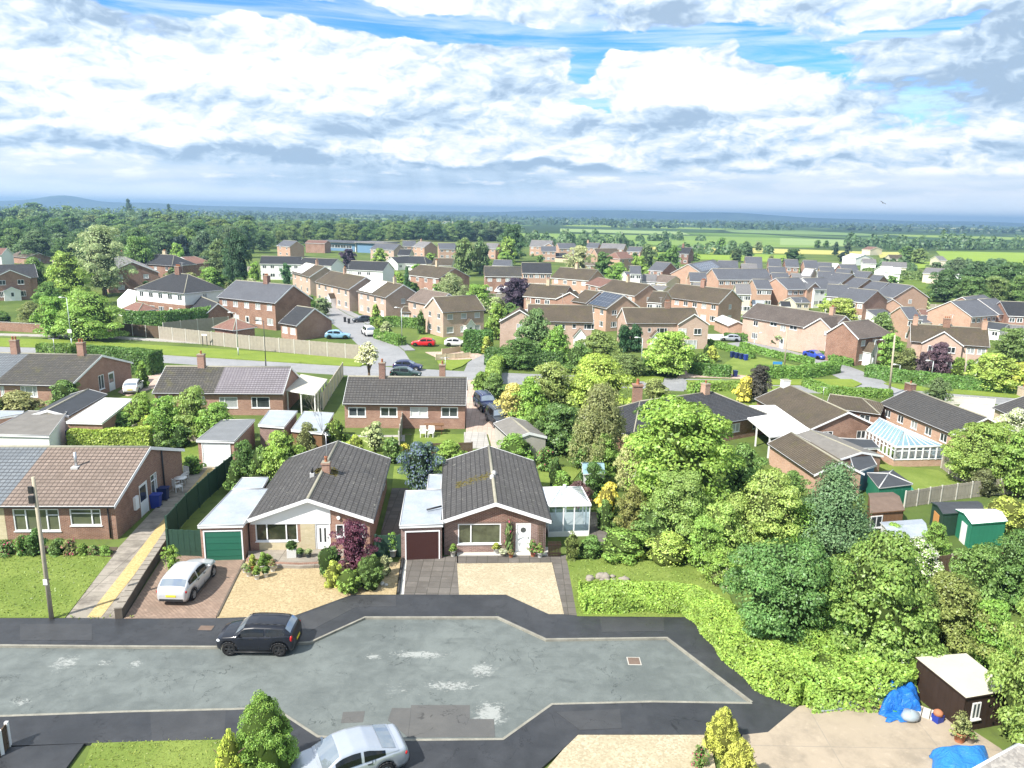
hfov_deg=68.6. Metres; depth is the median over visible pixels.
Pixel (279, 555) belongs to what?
patio
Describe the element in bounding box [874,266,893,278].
barn
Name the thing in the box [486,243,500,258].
house
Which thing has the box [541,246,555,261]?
house
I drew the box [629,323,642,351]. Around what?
tree
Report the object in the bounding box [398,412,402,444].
fence
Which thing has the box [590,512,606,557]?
path
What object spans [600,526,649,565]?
bush
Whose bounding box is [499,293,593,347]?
house
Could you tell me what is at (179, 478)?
garden table
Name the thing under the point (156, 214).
wood tree
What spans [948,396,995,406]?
fence
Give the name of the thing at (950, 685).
shed
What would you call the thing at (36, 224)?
wood tree
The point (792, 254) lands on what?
tree
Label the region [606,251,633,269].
house
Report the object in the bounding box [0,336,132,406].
bungalow
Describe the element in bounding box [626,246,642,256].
house
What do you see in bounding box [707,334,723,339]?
patio
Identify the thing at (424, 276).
house
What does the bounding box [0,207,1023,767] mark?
ground
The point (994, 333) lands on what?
window
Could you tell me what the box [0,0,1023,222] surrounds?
sky
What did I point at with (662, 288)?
garage
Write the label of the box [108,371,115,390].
door
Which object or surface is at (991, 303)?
house
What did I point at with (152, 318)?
hedge
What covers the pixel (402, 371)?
parked car
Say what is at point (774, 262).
house
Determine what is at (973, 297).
house
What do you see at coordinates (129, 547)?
driveway
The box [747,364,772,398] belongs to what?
tree
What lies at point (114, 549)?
flower bed
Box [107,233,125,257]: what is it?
wood tree
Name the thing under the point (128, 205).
tree
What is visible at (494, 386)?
bush
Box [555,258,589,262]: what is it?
fence
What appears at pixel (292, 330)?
window
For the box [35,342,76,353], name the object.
hedge
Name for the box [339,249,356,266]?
tree
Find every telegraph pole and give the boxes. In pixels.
[27,476,53,619]
[784,329,787,364]
[889,335,895,387]
[964,350,967,375]
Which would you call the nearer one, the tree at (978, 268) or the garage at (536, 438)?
the garage at (536, 438)
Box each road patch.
[341,711,364,722]
[388,708,410,736]
[408,705,469,737]
[462,719,494,736]
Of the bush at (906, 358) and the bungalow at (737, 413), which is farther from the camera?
the bush at (906, 358)
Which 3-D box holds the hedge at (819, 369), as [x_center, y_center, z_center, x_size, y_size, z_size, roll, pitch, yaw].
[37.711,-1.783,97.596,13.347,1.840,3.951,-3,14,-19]
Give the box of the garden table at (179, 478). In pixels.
[173,476,186,484]
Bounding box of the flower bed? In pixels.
[0,546,117,556]
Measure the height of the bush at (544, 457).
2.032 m
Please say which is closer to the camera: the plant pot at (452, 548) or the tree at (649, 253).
the plant pot at (452, 548)
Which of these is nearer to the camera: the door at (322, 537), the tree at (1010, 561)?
the tree at (1010, 561)
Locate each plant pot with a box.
[241,563,247,572]
[244,565,251,576]
[248,554,256,570]
[252,565,260,579]
[257,557,265,568]
[262,566,269,577]
[268,558,276,571]
[285,540,296,557]
[296,547,303,557]
[304,548,312,557]
[389,549,396,556]
[449,543,456,556]
[492,542,500,553]
[499,548,507,555]
[508,549,513,557]
[526,539,537,556]
[537,543,544,557]
[953,728,967,743]
[966,728,977,743]
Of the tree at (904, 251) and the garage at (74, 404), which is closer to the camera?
the garage at (74, 404)
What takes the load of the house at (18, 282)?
on the ground at (994, 735)
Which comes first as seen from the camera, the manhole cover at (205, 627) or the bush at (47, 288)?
the manhole cover at (205, 627)
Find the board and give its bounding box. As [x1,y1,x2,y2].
[821,703,858,711]
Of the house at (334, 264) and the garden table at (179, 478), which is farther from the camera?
the house at (334, 264)
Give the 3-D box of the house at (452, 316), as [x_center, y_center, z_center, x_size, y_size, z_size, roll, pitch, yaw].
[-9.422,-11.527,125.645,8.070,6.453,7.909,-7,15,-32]
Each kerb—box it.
[0,616,752,701]
[0,700,751,740]
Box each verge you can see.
[0,338,365,366]
[437,359,471,369]
[565,375,663,381]
[686,379,861,386]
[884,383,1020,397]
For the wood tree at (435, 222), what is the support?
on the ground at (994, 735)
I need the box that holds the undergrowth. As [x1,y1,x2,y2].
[707,478,744,506]
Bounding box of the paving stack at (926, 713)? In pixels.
[918,706,933,719]
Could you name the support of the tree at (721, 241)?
on the field at (801, 251)
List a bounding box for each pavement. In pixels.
[0,333,200,343]
[0,595,795,709]
[0,702,766,767]
[338,308,414,350]
[752,702,796,731]
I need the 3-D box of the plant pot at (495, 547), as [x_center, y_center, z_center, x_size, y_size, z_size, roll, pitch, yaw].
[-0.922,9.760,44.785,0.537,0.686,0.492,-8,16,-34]
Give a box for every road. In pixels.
[0,347,1015,403]
[0,603,746,740]
[326,308,409,365]
[728,341,888,385]
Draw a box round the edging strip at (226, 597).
[216,559,245,616]
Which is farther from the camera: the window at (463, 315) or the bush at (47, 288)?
the bush at (47, 288)
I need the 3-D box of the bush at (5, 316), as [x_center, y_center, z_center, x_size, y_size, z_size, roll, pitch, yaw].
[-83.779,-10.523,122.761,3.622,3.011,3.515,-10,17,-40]
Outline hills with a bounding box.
[0,195,1023,225]
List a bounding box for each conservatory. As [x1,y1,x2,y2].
[542,484,591,536]
[864,417,944,466]
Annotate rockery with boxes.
[585,572,629,580]
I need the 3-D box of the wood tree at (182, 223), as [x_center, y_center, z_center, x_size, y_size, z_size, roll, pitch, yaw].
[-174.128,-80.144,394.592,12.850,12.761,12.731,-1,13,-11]
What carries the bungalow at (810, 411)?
on the ground at (994, 735)
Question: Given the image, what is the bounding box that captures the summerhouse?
[866,470,912,503]
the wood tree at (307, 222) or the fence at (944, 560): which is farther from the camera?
the wood tree at (307, 222)
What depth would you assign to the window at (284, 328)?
118.21 m
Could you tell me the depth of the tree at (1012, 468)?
55.29 m
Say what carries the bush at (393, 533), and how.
on the ground at (994, 735)
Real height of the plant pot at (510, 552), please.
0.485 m
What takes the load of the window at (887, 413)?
in the bungalow at (910, 407)
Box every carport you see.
[286,374,327,413]
[747,405,809,457]
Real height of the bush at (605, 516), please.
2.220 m
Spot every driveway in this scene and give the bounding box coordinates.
[0,744,83,767]
[66,466,215,618]
[118,373,161,395]
[124,555,246,618]
[404,556,458,594]
[425,351,481,359]
[462,354,485,378]
[466,380,494,434]
[665,378,683,390]
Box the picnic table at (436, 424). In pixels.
[424,423,443,433]
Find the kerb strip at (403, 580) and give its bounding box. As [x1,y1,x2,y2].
[400,560,406,594]
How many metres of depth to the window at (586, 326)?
113.33 m
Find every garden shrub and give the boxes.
[163,267,174,275]
[231,277,244,283]
[408,282,418,291]
[426,253,435,260]
[432,284,439,290]
[479,298,488,312]
[487,297,506,313]
[535,255,544,261]
[887,275,899,282]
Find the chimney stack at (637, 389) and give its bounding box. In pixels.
[632,379,643,402]
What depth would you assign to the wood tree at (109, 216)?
483.92 m
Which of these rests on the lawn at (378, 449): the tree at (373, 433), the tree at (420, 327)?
the tree at (373, 433)
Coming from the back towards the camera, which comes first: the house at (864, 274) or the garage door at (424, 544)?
the house at (864, 274)
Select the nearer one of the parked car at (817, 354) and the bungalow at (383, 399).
the bungalow at (383, 399)
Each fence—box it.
[0,721,11,756]
[109,323,158,337]
[152,426,196,440]
[158,326,362,358]
[162,316,228,330]
[164,454,232,529]
[165,528,201,556]
[322,362,343,409]
[374,534,400,556]
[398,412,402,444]
[431,442,472,453]
[436,352,470,359]
[441,346,460,353]
[487,293,504,299]
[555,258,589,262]
[903,478,1013,507]
[928,304,941,308]
[931,553,961,571]
[940,454,966,481]
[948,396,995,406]
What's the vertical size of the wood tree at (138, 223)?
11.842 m
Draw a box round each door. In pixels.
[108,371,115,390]
[139,480,148,515]
[201,443,230,465]
[203,530,243,559]
[315,524,330,548]
[405,530,439,559]
[515,523,530,551]
[779,338,783,347]
[933,510,939,522]
[959,521,966,544]
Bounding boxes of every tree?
[0,211,5,220]
[0,222,15,240]
[0,227,25,252]
[0,229,5,247]
[2,217,29,233]
[3,208,20,216]
[12,229,57,259]
[15,212,30,219]
[18,216,41,232]
[20,209,39,217]
[20,257,49,289]
[22,227,52,243]
[23,202,48,212]
[24,221,44,232]
[29,295,67,337]
[36,213,51,225]
[43,217,64,227]
[44,223,69,243]
[44,250,94,298]
[49,233,69,257]
[49,290,129,339]
[50,237,80,258]
[56,212,73,220]
[61,216,82,229]
[65,230,89,255]
[67,222,77,231]
[68,224,137,295]
[73,237,88,262]
[79,215,99,227]
[80,221,93,229]
[95,213,118,225]
[96,219,116,226]
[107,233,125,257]
[113,219,133,225]
[115,213,125,218]
[115,225,148,253]
[115,227,159,256]
[123,235,153,262]
[124,198,131,213]
[125,217,137,224]
[132,221,145,227]
[138,211,153,224]
[138,224,151,232]
[142,227,157,251]
[143,395,183,439]
[144,218,155,224]
[148,211,161,219]
[148,228,175,254]
[149,218,166,227]
[154,222,181,228]
[159,214,174,222]
[168,225,182,234]
[169,243,184,256]
[170,227,195,254]
[172,213,191,222]
[172,219,189,226]
[172,234,192,256]
[172,385,206,438]
[180,211,191,221]
[187,222,209,235]
[188,219,205,228]
[189,230,215,259]
[199,238,229,281]
[203,229,223,241]
[205,219,226,227]
[212,226,224,237]
[215,225,245,249]
[220,228,254,282]
[227,220,238,223]
[233,219,257,229]
[236,689,300,767]
[238,215,256,223]
[238,224,256,249]
[239,220,257,245]
[251,232,272,250]
[254,430,305,479]
[255,230,275,246]
[256,225,272,231]
[262,222,273,227]
[274,230,287,244]
[276,224,286,229]
[279,263,292,283]
[285,225,301,242]
[286,222,301,228]
[297,224,319,243]
[300,392,324,444]
[301,220,311,224]
[311,224,319,239]
[315,227,336,239]
[319,221,336,237]
[329,519,381,570]
[333,223,349,236]
[333,227,350,239]
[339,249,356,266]
[344,224,361,240]
[354,342,378,375]
[358,223,368,239]
[359,227,376,240]
[360,421,386,451]
[367,222,377,238]
[370,248,388,261]
[371,304,380,316]
[373,227,387,240]
[380,220,391,226]
[385,222,403,239]
[394,272,404,283]
[400,225,413,239]
[403,265,410,286]
[404,221,414,238]
[407,219,429,239]
[416,309,424,333]
[427,220,443,226]
[427,224,447,239]
[437,272,467,295]
[443,226,459,239]
[453,237,474,273]
[455,220,473,239]
[465,283,495,309]
[470,221,489,240]
[472,236,490,273]
[484,302,506,339]
[485,220,502,238]
[496,223,528,259]
[496,236,517,263]
[497,277,529,308]
[498,223,508,232]
[498,252,512,261]
[513,308,550,349]
[530,360,578,411]
[562,245,595,268]
[565,352,636,415]
[566,422,589,467]
[567,382,626,472]
[592,251,613,274]
[592,433,620,476]
[603,262,627,279]
[617,324,631,351]
[621,394,747,509]
[628,256,648,274]
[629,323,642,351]
[632,405,648,423]
[641,244,657,267]
[642,331,695,375]
[666,245,681,265]
[686,515,727,569]
[716,237,725,246]
[719,536,831,645]
[726,467,803,553]
[729,248,743,260]
[732,376,752,401]
[742,246,754,258]
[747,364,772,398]
[753,241,762,250]
[780,249,805,261]
[802,557,857,641]
[814,240,820,247]
[816,297,859,319]
[819,529,949,664]
[822,241,830,247]
[832,242,839,254]
[844,241,852,253]
[871,312,897,332]
[898,246,913,261]
[908,248,928,262]
[920,570,1001,664]
[922,262,946,269]
[923,377,953,401]
[926,269,962,301]
[926,342,953,373]
[940,421,1016,484]
[943,257,968,274]
[948,276,992,299]
[957,261,994,290]
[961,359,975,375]
[963,352,1023,391]
[981,528,1023,611]
[982,262,1023,299]
[982,427,1023,498]
[983,275,1013,300]
[984,597,1023,743]
[990,327,1023,361]
[992,407,1023,432]
[1004,274,1023,301]
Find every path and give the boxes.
[381,488,407,534]
[457,555,576,615]
[464,432,488,448]
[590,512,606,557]
[677,371,744,378]
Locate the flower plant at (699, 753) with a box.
[690,744,709,767]
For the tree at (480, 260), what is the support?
on the ground at (994, 735)
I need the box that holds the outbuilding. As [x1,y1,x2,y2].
[973,743,1023,767]
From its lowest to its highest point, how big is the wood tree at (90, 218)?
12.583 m
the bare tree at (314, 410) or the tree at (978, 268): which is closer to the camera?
the bare tree at (314, 410)
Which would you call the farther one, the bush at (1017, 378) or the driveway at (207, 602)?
the bush at (1017, 378)
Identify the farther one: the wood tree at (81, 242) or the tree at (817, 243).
the tree at (817, 243)
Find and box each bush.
[0,310,10,321]
[0,390,45,411]
[0,399,4,409]
[15,301,41,323]
[30,281,64,304]
[44,380,80,404]
[61,289,78,310]
[115,410,133,427]
[123,391,155,425]
[135,360,149,387]
[138,414,151,425]
[153,431,173,447]
[160,544,181,569]
[170,425,191,447]
[182,454,206,473]
[192,401,234,436]
[198,267,227,287]
[222,464,246,491]
[230,439,254,476]
[247,444,269,482]
[248,261,261,281]
[257,551,268,570]
[292,421,317,453]
[309,295,318,307]
[314,297,331,315]
[317,545,340,577]
[323,559,341,588]
[325,419,350,443]
[336,568,362,594]
[345,434,363,448]
[356,554,383,590]
[372,317,382,328]
[377,321,391,337]
[380,555,392,576]
[382,436,402,462]
[388,532,396,551]
[396,441,445,489]
[399,443,409,457]
[434,440,466,464]
[471,371,487,390]
[481,336,492,352]
[481,372,505,400]
[493,382,521,417]
[496,433,534,459]
[497,337,539,368]
[503,302,518,315]
[508,376,549,419]
[522,405,547,431]
[533,402,581,456]
[536,446,553,471]
[538,324,570,362]
[548,456,562,486]
[552,470,572,486]
[562,342,592,372]
[570,480,593,509]
[574,331,623,359]
[577,461,606,497]
[578,534,603,559]
[594,481,618,513]
[596,498,616,530]
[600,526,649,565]
[612,353,650,376]
[613,432,642,490]
[613,484,647,530]
[631,508,671,552]
[635,544,644,559]
[640,469,712,546]
[643,378,671,398]
[644,530,691,566]
[656,253,669,261]
[685,352,715,365]
[687,380,710,393]
[688,500,750,558]
[693,252,700,260]
[697,546,745,586]
[701,706,740,759]
[703,344,709,354]
[707,345,719,361]
[711,570,722,586]
[716,442,769,494]
[720,737,758,767]
[784,470,814,501]
[788,501,822,543]
[837,252,845,261]
[850,507,875,539]
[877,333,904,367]
[888,522,902,527]
[894,347,918,369]
[910,536,944,582]
[915,352,934,371]
[921,520,952,555]
[948,544,1003,608]
[949,710,971,737]
[951,356,965,375]
[963,599,1020,670]
[967,467,1002,497]
[984,495,1023,532]
[1005,362,1023,390]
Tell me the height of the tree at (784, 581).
6.006 m
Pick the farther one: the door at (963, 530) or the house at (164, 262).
the house at (164, 262)
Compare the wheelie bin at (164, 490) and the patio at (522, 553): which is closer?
the patio at (522, 553)
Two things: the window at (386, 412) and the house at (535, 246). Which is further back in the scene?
the house at (535, 246)
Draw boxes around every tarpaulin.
[878,680,920,715]
[885,712,905,721]
[929,745,988,767]
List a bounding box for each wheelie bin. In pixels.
[149,492,162,507]
[156,486,169,500]
[733,370,737,376]
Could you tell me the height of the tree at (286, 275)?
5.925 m
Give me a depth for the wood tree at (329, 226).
461.83 m
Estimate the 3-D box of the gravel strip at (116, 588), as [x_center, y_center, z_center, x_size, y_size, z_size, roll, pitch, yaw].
[-22.161,9.109,47.836,0.814,0.132,22.303,-1,13,-8]
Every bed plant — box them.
[0,539,16,557]
[12,534,26,556]
[23,528,48,556]
[47,537,64,557]
[60,538,77,556]
[75,543,89,555]
[86,544,100,556]
[99,545,112,555]
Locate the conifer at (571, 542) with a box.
[564,530,579,561]
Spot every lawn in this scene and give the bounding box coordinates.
[0,553,111,617]
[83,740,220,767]
[181,441,198,466]
[348,437,401,453]
[392,466,407,487]
[410,434,463,444]
[417,335,462,344]
[539,466,581,486]
[567,558,731,616]
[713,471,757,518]
[716,386,779,405]
[723,357,796,375]
[879,464,958,489]
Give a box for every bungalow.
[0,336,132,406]
[0,445,184,539]
[13,251,50,263]
[152,351,299,414]
[246,431,390,550]
[342,357,467,428]
[441,445,551,554]
[614,380,769,455]
[754,379,872,438]
[865,309,890,321]
[881,381,1012,451]
[987,321,1009,340]
[992,384,1023,421]
[1009,324,1023,328]
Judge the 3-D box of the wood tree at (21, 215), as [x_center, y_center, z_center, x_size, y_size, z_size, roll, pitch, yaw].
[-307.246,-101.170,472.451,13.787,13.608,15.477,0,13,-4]
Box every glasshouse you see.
[581,462,604,495]
[880,519,928,541]
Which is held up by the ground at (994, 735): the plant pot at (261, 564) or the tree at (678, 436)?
the tree at (678, 436)
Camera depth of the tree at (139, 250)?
203.82 m
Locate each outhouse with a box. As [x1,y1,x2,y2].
[190,296,232,318]
[212,318,257,335]
[400,306,410,316]
[713,315,742,333]
[827,394,883,422]
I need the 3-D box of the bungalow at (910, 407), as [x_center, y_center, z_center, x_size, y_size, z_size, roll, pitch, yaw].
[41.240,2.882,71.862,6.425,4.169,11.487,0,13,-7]
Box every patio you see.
[248,548,369,568]
[351,435,404,441]
[457,547,547,555]
[488,434,496,447]
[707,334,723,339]
[959,404,994,418]
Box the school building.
[328,240,399,252]
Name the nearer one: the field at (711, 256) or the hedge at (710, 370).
the hedge at (710, 370)
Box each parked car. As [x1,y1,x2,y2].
[122,379,143,393]
[156,558,215,601]
[216,612,301,656]
[290,723,409,767]
[324,329,350,338]
[352,315,370,322]
[361,325,374,335]
[390,366,421,375]
[392,359,422,370]
[411,337,435,346]
[444,337,462,346]
[472,389,494,412]
[485,402,508,427]
[720,334,740,341]
[802,350,824,359]
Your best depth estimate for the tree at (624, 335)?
111.41 m
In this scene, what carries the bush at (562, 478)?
on the ground at (994, 735)
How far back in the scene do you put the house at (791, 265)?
246.41 m
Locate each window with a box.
[0,386,4,395]
[12,509,61,531]
[17,280,23,284]
[20,386,38,397]
[69,509,102,526]
[98,374,104,390]
[150,472,157,491]
[219,397,237,408]
[233,301,237,306]
[244,302,248,307]
[251,397,269,408]
[255,317,261,323]
[255,524,298,542]
[267,305,271,310]
[267,318,272,325]
[282,326,287,333]
[290,328,294,334]
[336,524,363,537]
[348,407,366,417]
[380,407,397,417]
[410,407,428,417]
[440,407,458,417]
[447,314,452,319]
[447,327,453,332]
[457,524,501,544]
[461,313,466,318]
[584,324,593,329]
[611,322,616,327]
[657,328,666,332]
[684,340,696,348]
[694,329,701,334]
[732,423,739,432]
[752,332,757,338]
[789,326,796,330]
[856,431,864,438]
[860,414,869,420]
[869,515,882,528]
[885,409,890,418]
[896,414,903,423]
[910,420,916,430]
[925,426,931,436]
[939,433,946,443]
[948,347,955,353]
[966,348,974,353]
[970,702,981,721]
[976,348,985,354]
[991,331,997,335]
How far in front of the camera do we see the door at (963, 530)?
47.79 m
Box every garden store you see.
[233,477,268,488]
[427,474,441,489]
[850,455,876,491]
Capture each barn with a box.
[842,253,872,264]
[860,258,876,270]
[862,246,881,254]
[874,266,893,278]
[881,261,906,269]
[885,254,901,260]
[894,267,900,282]
[922,267,944,282]
[930,256,947,264]
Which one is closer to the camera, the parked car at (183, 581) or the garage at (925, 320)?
the parked car at (183, 581)
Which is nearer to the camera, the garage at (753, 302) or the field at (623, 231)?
the garage at (753, 302)
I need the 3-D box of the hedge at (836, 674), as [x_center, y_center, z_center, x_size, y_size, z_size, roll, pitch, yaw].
[15.595,12.303,33.646,8.051,1.828,5.375,-3,14,-19]
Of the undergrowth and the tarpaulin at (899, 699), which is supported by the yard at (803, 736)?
the tarpaulin at (899, 699)
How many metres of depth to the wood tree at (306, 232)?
417.54 m
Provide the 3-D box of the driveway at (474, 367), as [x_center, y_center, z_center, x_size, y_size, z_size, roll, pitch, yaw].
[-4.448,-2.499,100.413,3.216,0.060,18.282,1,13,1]
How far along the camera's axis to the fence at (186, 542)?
43.60 m
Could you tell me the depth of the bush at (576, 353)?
96.27 m
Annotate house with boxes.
[0,248,13,263]
[0,264,37,300]
[107,250,159,292]
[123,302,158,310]
[134,264,224,310]
[143,249,196,277]
[181,256,208,276]
[216,271,312,330]
[259,256,302,279]
[276,240,304,256]
[291,260,330,295]
[297,257,344,271]
[305,240,330,252]
[314,265,371,311]
[346,260,394,281]
[356,275,415,316]
[370,243,404,260]
[385,256,408,269]
[397,249,414,256]
[402,240,415,249]
[405,256,432,269]
[406,288,451,318]
[408,259,470,294]
[412,238,436,257]
[424,295,485,336]
[431,258,455,267]
[437,243,455,259]
[483,266,521,292]
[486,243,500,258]
[492,259,512,265]
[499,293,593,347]
[521,262,551,289]
[522,277,578,311]
[529,240,553,255]
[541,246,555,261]
[551,262,604,293]
[555,253,567,258]
[556,243,575,256]
[571,289,601,304]
[585,277,612,290]
[586,240,600,256]
[587,291,639,331]
[591,248,618,261]
[598,274,657,306]
[600,243,627,251]
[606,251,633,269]
[616,297,709,348]
[621,271,642,282]
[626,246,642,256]
[629,265,640,282]
[642,274,656,284]
[646,291,672,306]
[648,261,677,275]
[655,274,679,287]
[668,278,743,324]
[670,259,723,283]
[677,243,693,264]
[687,272,706,284]
[706,268,770,288]
[718,260,737,267]
[733,283,751,313]
[740,263,756,267]
[741,301,850,351]
[744,256,762,267]
[748,279,772,305]
[766,258,781,269]
[767,266,785,273]
[769,272,788,279]
[770,277,818,307]
[782,259,798,275]
[789,273,801,278]
[800,260,817,272]
[801,268,816,277]
[801,277,841,307]
[816,262,831,270]
[816,271,830,278]
[817,266,834,274]
[824,319,890,365]
[825,284,847,312]
[826,272,855,283]
[834,264,858,273]
[835,268,852,273]
[839,287,888,320]
[844,277,871,287]
[854,271,872,277]
[862,281,889,289]
[870,274,889,282]
[878,283,929,309]
[885,296,901,312]
[890,306,922,341]
[906,314,989,374]
[926,299,997,327]
[955,294,988,299]
[977,298,1003,322]
[997,301,1023,324]
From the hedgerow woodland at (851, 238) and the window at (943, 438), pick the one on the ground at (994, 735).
the hedgerow woodland at (851, 238)
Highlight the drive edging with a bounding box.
[397,557,404,593]
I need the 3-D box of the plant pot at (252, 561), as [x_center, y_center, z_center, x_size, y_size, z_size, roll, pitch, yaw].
[-14.552,9.978,42.162,0.507,1.009,0.465,-8,16,-34]
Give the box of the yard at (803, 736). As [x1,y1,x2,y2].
[742,703,1002,767]
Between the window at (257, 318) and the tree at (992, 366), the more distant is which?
the window at (257, 318)
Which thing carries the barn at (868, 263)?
on the ground at (994, 735)
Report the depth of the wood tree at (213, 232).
290.32 m
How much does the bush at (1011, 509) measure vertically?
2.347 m
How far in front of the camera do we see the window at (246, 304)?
128.37 m
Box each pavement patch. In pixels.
[20,624,91,639]
[150,710,225,740]
[300,596,395,631]
[556,709,621,729]
[600,618,663,631]
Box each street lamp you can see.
[59,297,71,342]
[228,312,238,354]
[255,320,266,365]
[394,307,401,343]
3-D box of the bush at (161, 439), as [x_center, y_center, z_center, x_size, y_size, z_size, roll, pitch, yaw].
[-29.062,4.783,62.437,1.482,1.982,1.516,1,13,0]
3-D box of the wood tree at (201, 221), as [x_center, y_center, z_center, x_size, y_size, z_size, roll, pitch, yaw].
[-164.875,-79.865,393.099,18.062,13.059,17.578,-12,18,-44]
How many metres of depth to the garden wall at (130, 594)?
40.06 m
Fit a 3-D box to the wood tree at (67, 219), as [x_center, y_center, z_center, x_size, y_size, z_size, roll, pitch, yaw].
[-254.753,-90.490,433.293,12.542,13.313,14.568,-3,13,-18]
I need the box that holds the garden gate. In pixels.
[547,541,561,555]
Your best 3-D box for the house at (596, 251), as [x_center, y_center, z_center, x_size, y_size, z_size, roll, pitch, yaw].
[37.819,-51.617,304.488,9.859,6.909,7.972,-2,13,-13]
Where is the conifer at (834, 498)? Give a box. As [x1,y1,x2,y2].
[786,459,879,564]
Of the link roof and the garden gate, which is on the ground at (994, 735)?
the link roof
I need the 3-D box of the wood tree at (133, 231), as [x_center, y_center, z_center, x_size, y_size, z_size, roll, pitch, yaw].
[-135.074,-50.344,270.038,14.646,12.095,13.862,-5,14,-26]
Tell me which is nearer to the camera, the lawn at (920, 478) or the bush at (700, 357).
the lawn at (920, 478)
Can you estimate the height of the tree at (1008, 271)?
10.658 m
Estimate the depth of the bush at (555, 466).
55.55 m
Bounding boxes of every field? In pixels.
[520,233,814,247]
[560,229,689,234]
[652,247,861,254]
[653,252,786,261]
[780,238,859,246]
[879,252,899,258]
[899,279,931,290]
[912,262,929,268]
[936,251,1023,264]
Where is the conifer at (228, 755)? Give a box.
[213,728,245,767]
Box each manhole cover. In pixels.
[196,625,215,630]
[626,657,641,664]
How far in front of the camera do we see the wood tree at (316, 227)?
452.91 m
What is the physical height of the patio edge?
0.320 m
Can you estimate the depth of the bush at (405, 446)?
61.83 m
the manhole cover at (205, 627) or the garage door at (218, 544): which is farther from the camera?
the garage door at (218, 544)
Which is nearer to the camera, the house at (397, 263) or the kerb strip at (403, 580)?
the kerb strip at (403, 580)
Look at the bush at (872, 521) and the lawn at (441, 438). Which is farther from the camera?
the lawn at (441, 438)
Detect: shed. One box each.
[866,492,904,534]
[914,653,1006,729]
[929,501,983,535]
[955,509,1007,548]
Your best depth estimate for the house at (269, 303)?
128.37 m
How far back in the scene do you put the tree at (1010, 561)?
39.05 m
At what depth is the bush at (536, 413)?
66.83 m
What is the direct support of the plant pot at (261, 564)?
on the gravel garden at (290, 591)
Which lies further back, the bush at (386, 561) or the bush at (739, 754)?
the bush at (386, 561)
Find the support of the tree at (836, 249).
on the ground at (994, 735)
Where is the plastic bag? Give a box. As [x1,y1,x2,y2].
[901,708,919,722]
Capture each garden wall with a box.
[0,321,43,332]
[113,532,166,618]
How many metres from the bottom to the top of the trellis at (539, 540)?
1.689 m
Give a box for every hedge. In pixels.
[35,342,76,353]
[66,425,153,446]
[86,344,163,375]
[122,305,210,326]
[369,315,425,328]
[373,328,406,345]
[462,329,493,353]
[484,346,564,368]
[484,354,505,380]
[578,579,819,706]
[611,358,679,375]
[686,379,739,391]
[687,362,732,377]
[707,338,755,358]
[723,332,747,340]
[739,342,814,363]
[754,360,841,378]
[778,624,940,713]
[801,378,893,398]
[819,350,853,365]
[862,267,922,280]
[863,363,1022,393]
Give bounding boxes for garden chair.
[171,479,182,492]
[181,466,188,480]
[419,425,426,437]
[427,425,434,433]
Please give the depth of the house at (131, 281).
177.04 m
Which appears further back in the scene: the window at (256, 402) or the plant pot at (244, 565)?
the window at (256, 402)
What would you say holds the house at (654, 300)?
on the ground at (994, 735)
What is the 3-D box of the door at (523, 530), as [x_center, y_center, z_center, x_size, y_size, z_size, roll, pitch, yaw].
[0.665,9.263,44.960,0.897,1.977,0.099,0,13,-4]
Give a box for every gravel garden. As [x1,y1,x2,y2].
[217,558,400,617]
[457,563,563,613]
[548,735,715,767]
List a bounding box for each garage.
[0,410,23,423]
[0,410,66,444]
[34,388,107,429]
[66,398,132,431]
[196,419,254,465]
[197,488,267,559]
[258,410,297,449]
[278,305,333,339]
[291,411,333,454]
[399,489,443,559]
[493,416,547,460]
[585,262,595,268]
[653,285,670,291]
[751,300,763,306]
[767,431,864,493]
[778,301,790,306]
[785,297,810,309]
[797,430,883,471]
[917,309,929,315]
[920,315,931,323]
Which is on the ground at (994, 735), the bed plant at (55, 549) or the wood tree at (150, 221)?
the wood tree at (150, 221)
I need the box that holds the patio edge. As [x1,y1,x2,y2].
[247,556,343,564]
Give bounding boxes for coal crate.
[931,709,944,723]
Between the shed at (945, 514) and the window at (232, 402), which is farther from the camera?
the window at (232, 402)
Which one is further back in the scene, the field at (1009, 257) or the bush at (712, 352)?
the field at (1009, 257)
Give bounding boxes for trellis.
[505,521,512,548]
[537,524,542,548]
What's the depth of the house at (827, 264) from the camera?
234.13 m
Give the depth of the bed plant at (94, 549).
43.63 m
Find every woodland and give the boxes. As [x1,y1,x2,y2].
[0,202,539,247]
[0,205,1023,233]
[519,228,1023,270]
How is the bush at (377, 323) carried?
on the ground at (994, 735)
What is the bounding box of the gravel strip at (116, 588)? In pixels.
[87,468,213,616]
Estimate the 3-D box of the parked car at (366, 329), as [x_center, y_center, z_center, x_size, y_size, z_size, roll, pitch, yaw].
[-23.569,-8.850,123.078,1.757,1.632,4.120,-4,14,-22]
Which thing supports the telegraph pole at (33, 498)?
on the lawn at (22, 588)
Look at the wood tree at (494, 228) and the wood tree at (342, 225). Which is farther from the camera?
the wood tree at (494, 228)
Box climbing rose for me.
[503,519,515,550]
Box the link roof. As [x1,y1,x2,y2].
[838,437,879,452]
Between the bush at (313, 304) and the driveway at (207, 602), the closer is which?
the driveway at (207, 602)
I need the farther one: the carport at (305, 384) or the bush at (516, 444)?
the carport at (305, 384)
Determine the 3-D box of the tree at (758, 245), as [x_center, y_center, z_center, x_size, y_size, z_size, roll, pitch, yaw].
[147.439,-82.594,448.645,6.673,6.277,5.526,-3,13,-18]

